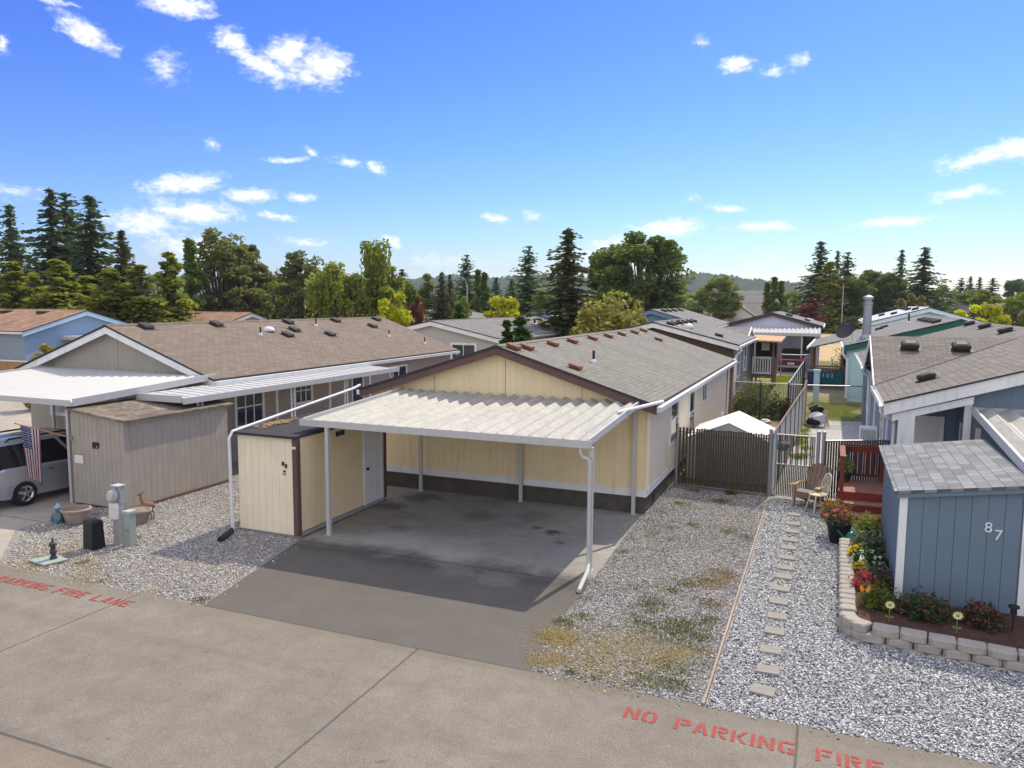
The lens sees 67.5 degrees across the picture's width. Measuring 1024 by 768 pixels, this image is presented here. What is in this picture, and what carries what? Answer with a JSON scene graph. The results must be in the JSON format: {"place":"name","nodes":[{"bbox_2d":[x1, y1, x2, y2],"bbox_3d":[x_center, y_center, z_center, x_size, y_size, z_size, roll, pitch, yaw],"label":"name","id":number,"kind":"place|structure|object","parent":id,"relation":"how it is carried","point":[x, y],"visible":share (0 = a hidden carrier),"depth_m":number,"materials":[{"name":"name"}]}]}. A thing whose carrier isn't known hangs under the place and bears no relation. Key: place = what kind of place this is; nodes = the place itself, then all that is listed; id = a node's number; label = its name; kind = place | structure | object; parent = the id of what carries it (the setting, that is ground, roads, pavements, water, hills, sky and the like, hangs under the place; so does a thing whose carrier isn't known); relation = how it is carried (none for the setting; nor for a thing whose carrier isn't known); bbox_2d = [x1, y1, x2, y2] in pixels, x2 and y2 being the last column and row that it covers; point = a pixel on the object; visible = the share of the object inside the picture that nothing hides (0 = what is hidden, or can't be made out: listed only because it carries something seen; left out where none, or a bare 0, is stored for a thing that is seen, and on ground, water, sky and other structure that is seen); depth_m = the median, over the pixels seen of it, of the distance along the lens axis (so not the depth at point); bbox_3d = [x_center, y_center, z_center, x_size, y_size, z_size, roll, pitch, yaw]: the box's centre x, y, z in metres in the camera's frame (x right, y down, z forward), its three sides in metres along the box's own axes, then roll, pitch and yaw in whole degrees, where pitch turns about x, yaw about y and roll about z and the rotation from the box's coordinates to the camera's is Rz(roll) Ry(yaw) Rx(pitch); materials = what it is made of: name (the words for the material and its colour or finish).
{"place":"outdoors","nodes":[
{"label":"outdoors","id":0,"kind":"place"},
{"bbox_2d":[0,401,31,433],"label":"side street","id":1,"kind":"structure","parent":0,"point":[11,413],"depth_m":36.99,"materials":[{"name":"grey concrete"}]},
{"bbox_2d":[0,487,96,557],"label":"driveway","id":2,"kind":"structure","parent":0,"point":[38,509],"depth_m":20.37,"materials":[{"name":"grey concrete"}]},
{"bbox_2d":[0,426,68,505],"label":"parked van","id":3,"kind":"object","parent":2,"relation":"on","point":[19,486],"visible":0.34,"depth_m":21.13,"materials":[{"name":"silver metal"}]},
{"bbox_2d":[0,365,215,502],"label":"carport","id":4,"kind":"object","parent":2,"relation":"on","point":[52,386],"visible":0.94,"depth_m":23.87,"materials":[{"name":"white metal"}]},
{"bbox_2d":[0,462,302,605],"bbox_3d":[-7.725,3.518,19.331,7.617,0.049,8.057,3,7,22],"label":"gravel","id":5,"kind":"structure","parent":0,"point":[148,528],"depth_m":17.38,"materials":[{"name":"grey gravel"}]},
{"bbox_2d":[60,504,91,524],"bbox_3d":[-10.971,3.298,19.303,0.722,0.429,0.722,3,7,22],"label":"planter pot","id":6,"kind":"object","parent":5,"relation":"on","point":[75,514],"visible":0.98,"depth_m":19.13,"materials":[{"name":"beige ceramic"}]},
{"bbox_2d":[83,517,105,550],"bbox_3d":[-9.477,3.394,17.367,0.387,0.665,0.313,4,7,31],"label":"utility box","id":7,"kind":"object","parent":5,"relation":"on","point":[93,535],"visible":1,"depth_m":17.26,"materials":[{"name":"black plastic"}]},
{"bbox_2d":[106,483,125,544],"bbox_3d":[-9.087,3.007,17.622,0.273,1.385,0.328,3,7,22],"label":"meter pedestal","id":8,"kind":"object","parent":5,"relation":"on","point":[116,494],"visible":0.99,"depth_m":17.57,"materials":[{"name":"grey paint"}]},
{"bbox_2d":[122,509,136,545],"bbox_3d":[-8.764,3.300,17.579,0.238,0.817,0.198,3,7,22],"label":"utility pedestal","id":9,"kind":"object","parent":5,"relation":"on","point":[129,525],"visible":1,"depth_m":17.52,"materials":[{"name":"green paint"}]},
{"bbox_2d":[64,398,233,509],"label":"storage shed","id":10,"kind":"structure","parent":5,"relation":"on","point":[156,452],"depth_m":21.14,"materials":[{"name":"brown wood"}]},
{"bbox_2d":[14,422,72,481],"bbox_3d":[-12.525,1.798,20.586,1.329,1.673,0.102,-4,7,-36],"label":"flag","id":11,"kind":"object","parent":10,"relation":"attached to","point":[31,439],"visible":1,"depth_m":20.42,"materials":[{"name":"multicoloured fabric"}]},
{"bbox_2d":[136,365,399,416],"bbox_3d":[-8.012,1.162,28.055,1.850,2.860,12.020,3,7,22],"label":"patio cover","id":12,"kind":"object","parent":5,"relation":"on","point":[193,394],"visible":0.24,"depth_m":25.74,"materials":[{"name":"white metal"}]},
{"bbox_2d":[229,409,386,537],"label":"storage shed","id":13,"kind":"structure","parent":5,"relation":"on","point":[282,486],"depth_m":18.65,"materials":[{"name":"yellow wood"}]},
{"bbox_2d":[363,431,382,504],"bbox_3d":[-3.794,2.206,21.025,0.086,2.080,0.910,3,7,22],"label":"door","id":14,"kind":"structure","parent":13,"relation":"in","point":[372,440],"depth_m":21.00,"materials":[{"name":"white paint"}]},
{"bbox_2d":[203,486,642,670],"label":"driveway","id":15,"kind":"structure","parent":0,"point":[477,578],"depth_m":15.83,"materials":[{"name":"concrete"}]},
{"bbox_2d":[299,387,638,592],"bbox_3d":[-0.964,2.073,18.837,7.463,3.080,6.021,3,7,22],"label":"carport","id":16,"kind":"object","parent":15,"relation":"on","point":[579,423],"visible":0.98,"depth_m":18.46,"materials":[{"name":"metal"}]},
{"bbox_2d":[0,271,949,303],"bbox_3d":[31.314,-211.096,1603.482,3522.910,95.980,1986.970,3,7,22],"label":"hills","id":17,"kind":"structure","parent":0,"point":[700,279],"depth_m":1850.77,"materials":[{"name":"green plant"}]},
{"bbox_2d":[94,305,879,705],"bbox_3d":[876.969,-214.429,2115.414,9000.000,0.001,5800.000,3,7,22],"label":"ground","id":18,"kind":"structure","parent":0,"point":[830,391],"depth_m":46.58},
{"bbox_2d":[0,261,34,308],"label":"cedar tree","id":19,"kind":"object","parent":18,"relation":"on","point":[14,290],"visible":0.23,"depth_m":61.30,"materials":[{"name":"green plant"}]},
{"bbox_2d":[0,204,54,307],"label":"fir tree","id":20,"kind":"object","parent":18,"relation":"on","point":[15,251],"visible":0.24,"depth_m":81.11,"materials":[{"name":"green plant"}]},
{"bbox_2d":[0,187,85,300],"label":"fir tree","id":21,"kind":"object","parent":18,"relation":"on","point":[51,236],"visible":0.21,"depth_m":87.65,"materials":[{"name":"green plant"}]},
{"bbox_2d":[21,259,90,309],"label":"cedar tree","id":22,"kind":"object","parent":18,"relation":"on","point":[62,296],"visible":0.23,"depth_m":60.97,"materials":[{"name":"green plant"}]},
{"bbox_2d":[0,309,126,360],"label":"manufactured home","id":23,"kind":"object","parent":18,"relation":"on","point":[25,334],"visible":0.36,"depth_m":54.07,"materials":[{"name":"blue"}]},
{"bbox_2d":[26,192,112,283],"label":"fir tree","id":24,"kind":"object","parent":18,"relation":"on","point":[65,211],"visible":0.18,"depth_m":92.04,"materials":[{"name":"green plant"}]},
{"bbox_2d":[41,195,128,300],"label":"fir tree","id":25,"kind":"object","parent":18,"relation":"on","point":[91,238],"visible":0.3,"depth_m":86.16,"materials":[{"name":"green plant"}]},
{"bbox_2d":[78,267,135,322],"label":"cedar tree","id":26,"kind":"object","parent":18,"relation":"on","point":[110,295],"visible":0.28,"depth_m":60.94,"materials":[{"name":"green plant"}]},
{"bbox_2d":[96,229,147,305],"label":"spruce tree","id":27,"kind":"object","parent":18,"relation":"on","point":[123,251],"visible":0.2,"depth_m":75.67,"materials":[{"name":"green plant"}]},
{"bbox_2d":[112,264,175,322],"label":"cedar tree","id":28,"kind":"object","parent":18,"relation":"on","point":[147,308],"visible":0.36,"depth_m":61.30,"materials":[{"name":"green plant"}]},
{"bbox_2d":[145,251,199,321],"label":"cedar tree","id":29,"kind":"object","parent":18,"relation":"on","point":[170,284],"visible":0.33,"depth_m":66.59,"materials":[{"name":"green plant"}]},
{"bbox_2d":[180,237,205,311],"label":"columnar tree","id":30,"kind":"object","parent":18,"relation":"on","point":[193,286],"visible":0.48,"depth_m":72.90,"materials":[{"name":"green plant"}]},
{"bbox_2d":[181,311,270,321],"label":"manufactured home","id":31,"kind":"object","parent":18,"relation":"on","point":[218,316],"visible":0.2,"depth_m":69.13,"materials":[{"name":"beige"}]},
{"bbox_2d":[185,227,267,311],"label":"deciduous tree","id":32,"kind":"object","parent":18,"relation":"on","point":[224,252],"visible":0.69,"depth_m":76.80,"materials":[{"name":"green plant"}]},
{"bbox_2d":[14,316,459,462],"bbox_3d":[-10.852,-0.608,35.433,9.948,4.824,18.100,3,7,22],"label":"manufactured home","id":33,"kind":"object","parent":18,"relation":"on","point":[231,352],"visible":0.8,"depth_m":29.30,"materials":[{"name":"beige"}]},
{"bbox_2d":[234,392,264,428],"bbox_3d":[-9.330,0.789,27.279,0.058,1.470,1.520,3,7,22],"label":"window","id":34,"kind":"structure","parent":33,"relation":"in","point":[250,408],"depth_m":27.27,"materials":[{"name":"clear glass"}]},
{"bbox_2d":[222,244,276,318],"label":"deciduous tree","id":35,"kind":"object","parent":18,"relation":"on","point":[259,274],"visible":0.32,"depth_m":81.89,"materials":[{"name":"green plant"}]},
{"bbox_2d":[272,250,330,318],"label":"deciduous tree","id":36,"kind":"object","parent":18,"relation":"on","point":[291,271],"visible":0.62,"depth_m":73.50,"materials":[{"name":"green plant"}]},
{"bbox_2d":[303,261,375,318],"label":"birch tree","id":37,"kind":"object","parent":18,"relation":"on","point":[327,286],"visible":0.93,"depth_m":70.56,"materials":[{"name":"green plant"}]},
{"bbox_2d":[343,238,405,315],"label":"birch tree","id":38,"kind":"object","parent":18,"relation":"on","point":[384,281],"visible":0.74,"depth_m":73.31,"materials":[{"name":"green plant"}]},
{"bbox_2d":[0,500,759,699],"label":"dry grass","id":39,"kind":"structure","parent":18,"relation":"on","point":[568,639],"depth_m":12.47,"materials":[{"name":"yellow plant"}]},
{"bbox_2d":[376,292,412,325],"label":"golden tree","id":40,"kind":"object","parent":18,"relation":"on","point":[401,316],"visible":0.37,"depth_m":62.51,"materials":[{"name":"yellow plant"}]},
{"bbox_2d":[417,273,437,309],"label":"cedar tree","id":41,"kind":"object","parent":18,"relation":"on","point":[425,291],"visible":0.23,"depth_m":129.53,"materials":[{"name":"green plant"}]},
{"bbox_2d":[423,272,455,321],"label":"spruce tree","id":42,"kind":"object","parent":18,"relation":"on","point":[442,310],"visible":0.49,"depth_m":110.41,"materials":[{"name":"green plant"}]},
{"bbox_2d":[451,254,490,309],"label":"fir tree","id":43,"kind":"object","parent":18,"relation":"on","point":[465,275],"visible":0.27,"depth_m":144.22,"materials":[{"name":"green plant"}]},
{"bbox_2d":[227,327,737,529],"bbox_3d":[1.895,0.499,27.250,9.448,4.502,23.038,3,7,22],"label":"manufactured home","id":44,"kind":"object","parent":18,"relation":"on","point":[667,383],"visible":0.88,"depth_m":22.01,"materials":[{"name":"beige"}]},
{"bbox_2d":[404,316,562,358],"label":"manufactured home","id":45,"kind":"object","parent":18,"relation":"on","point":[465,336],"visible":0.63,"depth_m":56.47,"materials":[{"name":"grey"}]},
{"bbox_2d":[483,295,519,317],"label":"golden tree","id":46,"kind":"object","parent":18,"relation":"on","point":[504,306],"visible":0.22,"depth_m":74.94,"materials":[{"name":"yellow plant"}]},
{"bbox_2d":[505,246,549,316],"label":"fir tree","id":47,"kind":"object","parent":18,"relation":"on","point":[528,280],"visible":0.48,"depth_m":130.48,"materials":[{"name":"green plant"}]},
{"bbox_2d":[524,227,605,336],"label":"spruce tree","id":48,"kind":"object","parent":18,"relation":"on","point":[566,304],"visible":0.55,"depth_m":66.68,"materials":[{"name":"green plant"}]},
{"bbox_2d":[569,289,641,334],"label":"bushy shrub","id":49,"kind":"object","parent":18,"relation":"on","point":[618,320],"visible":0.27,"depth_m":55.02,"materials":[{"name":"green plant"}]},
{"bbox_2d":[592,231,695,314],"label":"oak tree","id":50,"kind":"object","parent":18,"relation":"on","point":[653,290],"visible":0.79,"depth_m":105.93,"materials":[{"name":"green plant"}]},
{"bbox_2d":[600,308,729,326],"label":"manufactured home","id":51,"kind":"object","parent":18,"relation":"on","point":[651,315],"visible":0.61,"depth_m":63.92,"materials":[{"name":"grey"}]},
{"bbox_2d":[619,318,757,399],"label":"manufactured home","id":52,"kind":"object","parent":18,"relation":"on","point":[734,342],"visible":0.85,"depth_m":43.70,"materials":[{"name":"grey"}]},
{"bbox_2d":[702,496,768,705],"bbox_3d":[5.067,3.895,16.499,0.035,0.060,12.540,3,7,22],"label":"edging strip","id":53,"kind":"object","parent":18,"relation":"on","point":[723,639],"visible":1,"depth_m":13.61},
{"bbox_2d":[726,311,824,367],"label":"manufactured home","id":54,"kind":"object","parent":18,"relation":"on","point":[778,319],"visible":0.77,"depth_m":67.91,"materials":[{"name":"purple"}]},
{"bbox_2d":[770,380,807,495],"bbox_3d":[10.668,1.554,29.200,0.118,2.052,15.192,3,7,24],"label":"slat fence","id":55,"kind":"object","parent":18,"relation":"on","point":[793,420],"visible":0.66,"depth_m":28.54,"materials":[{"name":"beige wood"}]},
{"bbox_2d":[705,496,1023,767],"bbox_3d":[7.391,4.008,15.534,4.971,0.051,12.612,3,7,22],"label":"gravel","id":56,"kind":"structure","parent":18,"relation":"on","point":[837,645],"depth_m":11.63,"materials":[{"name":"grey gravel"}]},
{"bbox_2d":[789,463,832,510],"bbox_3d":[8.376,2.849,21.381,1.005,1.136,0.880,-5,8,-43],"label":"adirondack chair","id":57,"kind":"object","parent":56,"relation":"on","point":[812,483],"visible":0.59,"depth_m":21.52,"materials":[{"name":"brown wood"}]},
{"bbox_2d":[815,431,889,498],"bbox_3d":[9.677,2.341,21.791,2.124,2.042,0.152,0,6,-2],"label":"slat fence","id":58,"kind":"object","parent":56,"relation":"on","point":[824,454],"visible":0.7,"depth_m":21.77,"materials":[{"name":"metal"}]},
{"bbox_2d":[774,434,815,497],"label":"chain link gate","id":59,"kind":"structure","parent":58,"relation":"attached to","point":[789,469],"depth_m":22.03,"materials":[{"name":"metal"}]},
{"bbox_2d":[832,443,883,523],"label":"wooden deck","id":60,"kind":"structure","parent":56,"relation":"on","point":[860,496],"depth_m":20.51,"materials":[{"name":"red wood"}]},
{"bbox_2d":[879,439,1023,615],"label":"storage shed","id":61,"kind":"structure","parent":56,"relation":"on","point":[952,520],"depth_m":13.63,"materials":[{"name":"blue wood"}]},
{"bbox_2d":[972,407,1023,472],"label":"carport","id":62,"kind":"object","parent":56,"relation":"on","point":[1003,428],"visible":0.87,"depth_m":17.00,"materials":[{"name":"metal"}]},
{"bbox_2d":[806,295,966,401],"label":"manufactured home","id":63,"kind":"object","parent":18,"relation":"on","point":[920,325],"visible":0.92,"depth_m":46.31,"materials":[{"name":"green"}]},
{"bbox_2d":[858,306,988,326],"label":"manufactured home","id":64,"kind":"object","parent":18,"relation":"on","point":[901,313],"visible":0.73,"depth_m":60.50,"materials":[{"name":"white"}]},
{"bbox_2d":[838,538,1023,674],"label":"planter wall","id":65,"kind":"structure","parent":18,"relation":"on","point":[852,625],"depth_m":12.40,"materials":[{"name":"concrete"}]},
{"bbox_2d":[852,543,1023,652],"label":"planting soil","id":66,"kind":"structure","parent":65,"relation":"in","point":[1014,638],"depth_m":12.82,"materials":[{"name":"brown soil"}]},
{"bbox_2d":[848,526,885,550],"bbox_3d":[7.716,3.364,16.729,0.774,0.546,0.763,-2,6,-19],"label":"variegated plant","id":67,"kind":"object","parent":66,"relation":"on","point":[860,538],"visible":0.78,"depth_m":16.64,"materials":[{"name":"green plant"}]},
{"bbox_2d":[848,542,888,567],"bbox_3d":[7.318,3.523,15.716,0.792,0.459,0.744,3,7,22],"label":"flowering plant","id":68,"kind":"object","parent":66,"relation":"on","point":[873,556],"visible":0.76,"depth_m":15.65,"materials":[{"name":"green plant"}]},
{"bbox_2d":[856,579,900,611],"bbox_3d":[6.500,3.724,13.576,0.738,0.488,0.757,3,7,22],"label":"round shrub","id":69,"kind":"object","parent":66,"relation":"on","point":[878,596],"visible":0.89,"depth_m":13.51,"materials":[{"name":"green plant"}]},
{"bbox_2d":[891,585,952,624],"bbox_3d":[7.051,3.781,13.180,0.965,0.463,0.951,3,7,22],"label":"rose bush","id":70,"kind":"object","parent":66,"relation":"on","point":[916,604],"visible":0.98,"depth_m":13.05,"materials":[{"name":"green plant"}]},
{"bbox_2d":[954,598,1007,631],"bbox_3d":[7.871,3.833,12.839,0.723,0.444,0.803,-5,8,-41],"label":"rose bush","id":71,"kind":"object","parent":66,"relation":"on","point":[981,614],"visible":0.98,"depth_m":12.72,"materials":[{"name":"green plant"}]},
{"bbox_2d":[854,320,1023,471],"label":"manufactured home","id":72,"kind":"object","parent":18,"relation":"on","point":[935,386],"visible":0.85,"depth_m":21.36,"materials":[{"name":"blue wood"}]},
{"bbox_2d":[914,415,944,442],"bbox_3d":[11.248,1.985,20.940,0.880,2.250,0.086,3,7,22],"label":"door","id":73,"kind":"structure","parent":72,"relation":"in","point":[927,428],"depth_m":20.83,"materials":[{"name":"white paint"}]},
{"bbox_2d":[980,302,1011,324],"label":"golden tree","id":74,"kind":"object","parent":18,"relation":"on","point":[995,311],"visible":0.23,"depth_m":65.48,"materials":[{"name":"yellow plant"}]},
{"bbox_2d":[1000,292,1023,326],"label":"leafy tree","id":75,"kind":"object","parent":18,"relation":"on","point":[1013,307],"visible":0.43,"depth_m":90.97,"materials":[{"name":"green plant"}]},
{"bbox_2d":[0,565,1008,767],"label":"road","id":76,"kind":"structure","parent":0,"point":[147,682],"depth_m":10.61,"materials":[{"name":"concrete"}]},
{"bbox_2d":[623,707,906,767],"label":"road markings","id":77,"kind":"object","parent":76,"relation":"on","point":[760,740],"visible":1,"depth_m":9.89,"materials":[{"name":"red paint"}]},
{"bbox_2d":[0,0,1023,298],"label":"sky","id":78,"kind":"structure","parent":0,"point":[746,135],"materials":[{"name":"blue"}]},
{"bbox_2d":[530,485,767,705],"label":"gravel","id":79,"kind":"structure","parent":0,"point":[731,517],"depth_m":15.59,"materials":[{"name":"grey gravel"}]},
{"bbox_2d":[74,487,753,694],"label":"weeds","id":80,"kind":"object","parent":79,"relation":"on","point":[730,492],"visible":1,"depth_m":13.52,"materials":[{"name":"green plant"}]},
{"bbox_2d":[622,524,738,655],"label":"dead weeds","id":81,"kind":"object","parent":79,"relation":"on","point":[711,581],"visible":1,"depth_m":14.41,"materials":[{"name":"brown plant"}]},
{"bbox_2d":[674,423,773,496],"bbox_3d":[6.298,2.211,22.978,2.890,2.013,0.118,4,7,29],"label":"slat fence","id":82,"kind":"object","parent":79,"relation":"on","point":[767,461],"visible":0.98,"depth_m":22.90,"materials":[{"name":"wood"}]},
{"bbox_2d":[671,420,779,495],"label":"back yard","id":83,"kind":"structure","parent":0,"point":[773,424],"depth_m":24.00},
{"bbox_2d":[685,411,775,484],"bbox_3d":[7.245,2.020,25.210,2.590,1.930,2.900,3,7,22],"label":"canopy shelter","id":84,"kind":"object","parent":83,"relation":"on","point":[739,421],"visible":0.29,"depth_m":24.29,"materials":[{"name":"white fabric"}]},
{"bbox_2d":[732,377,807,421],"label":"lawn","id":85,"kind":"structure","parent":0,"point":[781,395],"depth_m":49.42,"materials":[{"name":"green plant"}]},
{"bbox_2d":[732,383,778,416],"bbox_3d":[11.755,0.757,38.378,2.878,1.718,2.960,-5,8,-38],"label":"garden shrub","id":86,"kind":"object","parent":85,"relation":"on","point":[743,406],"visible":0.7,"depth_m":38.00,"materials":[{"name":"green plant"}]},
{"bbox_2d":[725,380,802,419],"bbox_3d":[12.086,0.819,36.923,3.553,1.894,0.103,3,7,26],"label":"chain link fence","id":87,"kind":"object","parent":85,"relation":"on","point":[772,393],"visible":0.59,"depth_m":36.88,"materials":[{"name":"metal"}]},
{"bbox_2d":[750,335,785,388],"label":"wooden porch","id":88,"kind":"object","parent":85,"relation":"on","point":[765,357],"visible":0.89,"depth_m":51.20,"materials":[{"name":"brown wood"}]},
{"bbox_2d":[766,374,861,458],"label":"lawn grass","id":89,"kind":"structure","parent":85,"relation":"on","point":[786,378],"depth_m":39.04,"materials":[{"name":"green plant"}]},
{"bbox_2d":[753,366,808,376],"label":"driveway","id":90,"kind":"structure","parent":0,"point":[785,372],"depth_m":64.10,"materials":[{"name":"grey concrete"}]},
{"bbox_2d":[753,326,820,364],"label":"carport","id":91,"kind":"object","parent":90,"relation":"on","point":[794,331],"visible":0.88,"depth_m":64.40,"materials":[{"name":"white metal"}]},
{"bbox_2d":[773,421,877,501],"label":"gravel path","id":92,"kind":"structure","parent":0,"point":[837,430],"depth_m":32.21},
{"bbox_2d":[806,385,865,424],"bbox_3d":[15.123,0.954,35.823,2.582,1.894,0.081,1,6,10],"label":"chain link fence","id":93,"kind":"object","parent":92,"relation":"on","point":[863,402],"visible":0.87,"depth_m":35.76,"materials":[{"name":"metal"}]},
{"bbox_2d":[820,329,859,343],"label":"dry field","id":94,"kind":"structure","parent":0,"point":[825,334],"depth_m":143.15,"materials":[{"name":"plant"}]},
{"bbox_2d":[699,274,744,319],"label":"leafy tree","id":95,"kind":"object","parent":94,"relation":"on","point":[718,308],"visible":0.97,"depth_m":165.94,"materials":[{"name":"green plant"}]},
{"bbox_2d":[796,297,826,329],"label":"plum tree","id":96,"kind":"object","parent":94,"relation":"on","point":[811,303],"visible":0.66,"depth_m":128.58,"materials":[{"name":"purple plant"}]},
{"bbox_2d":[782,241,856,329],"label":"fir tree","id":97,"kind":"object","parent":94,"relation":"on","point":[811,281],"visible":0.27,"depth_m":158.02,"materials":[{"name":"green plant"}]},
{"bbox_2d":[812,261,860,333],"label":"cedar tree","id":98,"kind":"object","parent":94,"relation":"on","point":[828,308],"visible":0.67,"depth_m":150.89,"materials":[{"name":"green plant"}]},
{"bbox_2d":[832,276,878,321],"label":"oak tree","id":99,"kind":"object","parent":94,"relation":"on","point":[853,284],"visible":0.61,"depth_m":150.25,"materials":[{"name":"green plant"}]},
{"bbox_2d":[870,272,906,313],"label":"oak tree","id":100,"kind":"object","parent":94,"relation":"on","point":[889,283],"visible":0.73,"depth_m":164.45,"materials":[{"name":"green plant"}]},
{"bbox_2d":[882,247,962,312],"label":"fir tree","id":101,"kind":"object","parent":94,"relation":"on","point":[922,285],"visible":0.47,"depth_m":160.25,"materials":[{"name":"green plant"}]},
{"bbox_2d":[966,289,1004,322],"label":"leafy tree","id":102,"kind":"object","parent":94,"relation":"on","point":[979,298],"visible":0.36,"depth_m":126.83,"materials":[{"name":"green plant"}]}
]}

